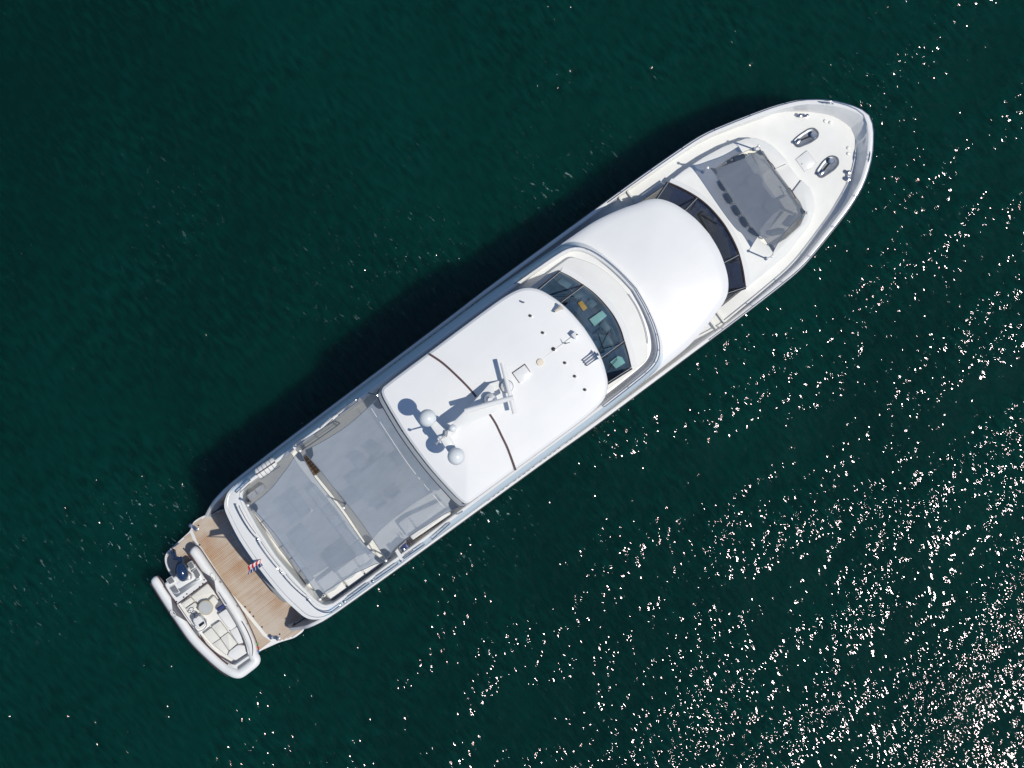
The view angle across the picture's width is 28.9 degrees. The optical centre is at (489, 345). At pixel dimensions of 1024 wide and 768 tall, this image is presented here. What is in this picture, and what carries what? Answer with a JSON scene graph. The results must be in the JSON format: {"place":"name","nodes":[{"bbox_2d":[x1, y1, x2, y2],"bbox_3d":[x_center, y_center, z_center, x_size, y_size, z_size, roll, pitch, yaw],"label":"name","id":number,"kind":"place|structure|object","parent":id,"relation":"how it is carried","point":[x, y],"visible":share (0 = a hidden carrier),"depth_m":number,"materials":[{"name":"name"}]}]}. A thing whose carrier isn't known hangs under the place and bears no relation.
{"place":"outdoors","nodes":[
{"label":"outdoors","id":0,"kind":"place"},
{"bbox_2d":[0,0,1023,767],"bbox_3d":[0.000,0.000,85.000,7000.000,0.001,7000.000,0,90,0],"label":"sea","id":1,"kind":"structure","parent":0,"point":[782,526],"depth_m":85.00,"materials":[{"name":"liquid"}]},
{"bbox_2d":[165,99,873,650],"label":"motor yacht","id":2,"kind":"object","parent":1,"relation":"on","point":[499,387],"visible":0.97,"depth_m":79.84,"materials":[{"name":"white paint"}]},
{"bbox_2d":[150,545,260,677],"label":"tender","id":3,"kind":"object","parent":2,"relation":"on","point":[200,604],"visible":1,"depth_m":83.50,"materials":[{"name":"grey plastic"}]},
{"bbox_2d":[247,559,262,575],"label":"ensign","id":4,"kind":"object","parent":2,"relation":"attached to","point":[253,567],"visible":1,"depth_m":79.20,"materials":[{"name":"multicoloured fabric"}]},
{"bbox_2d":[246,484,266,500],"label":"port bench","id":5,"kind":"object","parent":2,"relation":"on","point":[253,494],"visible":1,"depth_m":79.93,"materials":[{"name":"white fabric"}]},
{"bbox_2d":[254,456,279,478],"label":"liferaft canister","id":6,"kind":"object","parent":2,"relation":"on","point":[265,468],"visible":1,"depth_m":79.44,"materials":[{"name":"white plastic"}]},
{"bbox_2d":[252,509,308,584],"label":"aft bench","id":7,"kind":"object","parent":2,"relation":"on","point":[278,543],"visible":0.52,"depth_m":79.94,"materials":[{"name":"white fabric"}]},
{"bbox_2d":[304,455,319,475],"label":"companion stair","id":8,"kind":"object","parent":2,"relation":"on","point":[313,466],"visible":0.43,"depth_m":80.25,"materials":[{"name":"brown wood"}]},
{"bbox_2d":[247,445,384,600],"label":"shade sail","id":9,"kind":"object","parent":2,"relation":"on","point":[296,509],"visible":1,"depth_m":78.54,"materials":[{"name":"grey fabric"}]},
{"bbox_2d":[302,421,339,449],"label":"stair guard","id":10,"kind":"object","parent":2,"relation":"on","point":[324,434],"visible":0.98,"depth_m":79.47,"materials":[{"name":"silver metal"}]},
{"bbox_2d":[325,581,346,599],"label":"side lounger","id":11,"kind":"object","parent":2,"relation":"on","point":[334,591],"visible":0.47,"depth_m":79.96,"materials":[{"name":"white fabric"}]},
{"bbox_2d":[344,571,364,586],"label":"side lounger","id":12,"kind":"object","parent":2,"relation":"on","point":[351,580],"visible":0.33,"depth_m":79.96,"materials":[{"name":"white fabric"}]},
{"bbox_2d":[362,543,382,574],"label":"side lounger","id":13,"kind":"object","parent":2,"relation":"on","point":[369,569],"visible":0.27,"depth_m":79.97,"materials":[{"name":"white fabric"}]},
{"bbox_2d":[305,398,458,561],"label":"shade sail","id":14,"kind":"object","parent":2,"relation":"on","point":[389,490],"visible":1,"depth_m":78.22,"materials":[{"name":"grey fabric"}]},
{"bbox_2d":[395,539,413,559],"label":"wet bar","id":15,"kind":"object","parent":2,"relation":"on","point":[403,547],"visible":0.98,"depth_m":79.49,"materials":[{"name":"silver metal"}]},
{"bbox_2d":[409,512,450,538],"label":"corner sofa","id":16,"kind":"object","parent":2,"relation":"on","point":[422,530],"visible":0.23,"depth_m":79.59,"materials":[{"name":"white fabric"}]},
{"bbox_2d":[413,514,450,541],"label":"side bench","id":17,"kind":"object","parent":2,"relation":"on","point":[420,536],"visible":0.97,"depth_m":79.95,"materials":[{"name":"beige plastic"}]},
{"bbox_2d":[578,301,586,310],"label":"folder","id":18,"kind":"object","parent":2,"relation":"on","point":[582,305],"visible":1,"depth_m":79.50,"materials":[{"name":"yellow paper"}]},
{"bbox_2d":[589,311,606,325],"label":"chart book","id":19,"kind":"object","parent":2,"relation":"on","point":[596,319],"visible":1,"depth_m":79.44,"materials":[{"name":"teal paper"}]},
{"bbox_2d":[733,154,744,161],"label":"headrest bolster","id":20,"kind":"object","parent":2,"relation":"on","point":[738,157],"visible":0.94,"depth_m":80.86,"materials":[{"name":"fabric"}]},
{"bbox_2d":[718,154,762,238],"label":"bow sofa","id":21,"kind":"object","parent":2,"relation":"on","point":[749,225],"visible":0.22,"depth_m":81.04,"materials":[{"name":"fabric"}]},
{"bbox_2d":[718,181,726,191],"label":"headrest bolster","id":22,"kind":"object","parent":21,"relation":"on","point":[721,186],"visible":0.62,"depth_m":80.85,"materials":[{"name":"fabric"}]},
{"bbox_2d":[724,193,732,204],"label":"headrest bolster","id":23,"kind":"object","parent":21,"relation":"on","point":[728,198],"visible":0.99,"depth_m":80.84,"materials":[{"name":"fabric"}]},
{"bbox_2d":[732,205,740,216],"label":"headrest bolster","id":24,"kind":"object","parent":21,"relation":"on","point":[736,210],"visible":1,"depth_m":80.84,"materials":[{"name":"fabric"}]},
{"bbox_2d":[740,217,748,228],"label":"headrest bolster","id":25,"kind":"object","parent":21,"relation":"on","point":[743,220],"visible":0.98,"depth_m":80.84,"materials":[{"name":"fabric"}]},
{"bbox_2d":[749,228,760,236],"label":"headrest bolster","id":26,"kind":"object","parent":21,"relation":"on","point":[752,231],"visible":0.67,"depth_m":80.84,"materials":[{"name":"fabric"}]},
{"bbox_2d":[701,144,808,259],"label":"shade sail","id":27,"kind":"object","parent":2,"relation":"on","point":[771,209],"visible":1,"depth_m":79.54,"materials":[{"name":"grey canvas fabric"},{"name":"stainless steel"}]},
{"bbox_2d":[610,356,624,367],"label":"document stack","id":28,"kind":"object","parent":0,"point":[620,361],"visible":1,"depth_m":79.50,"materials":[{"name":"teal paper"}]}
]}

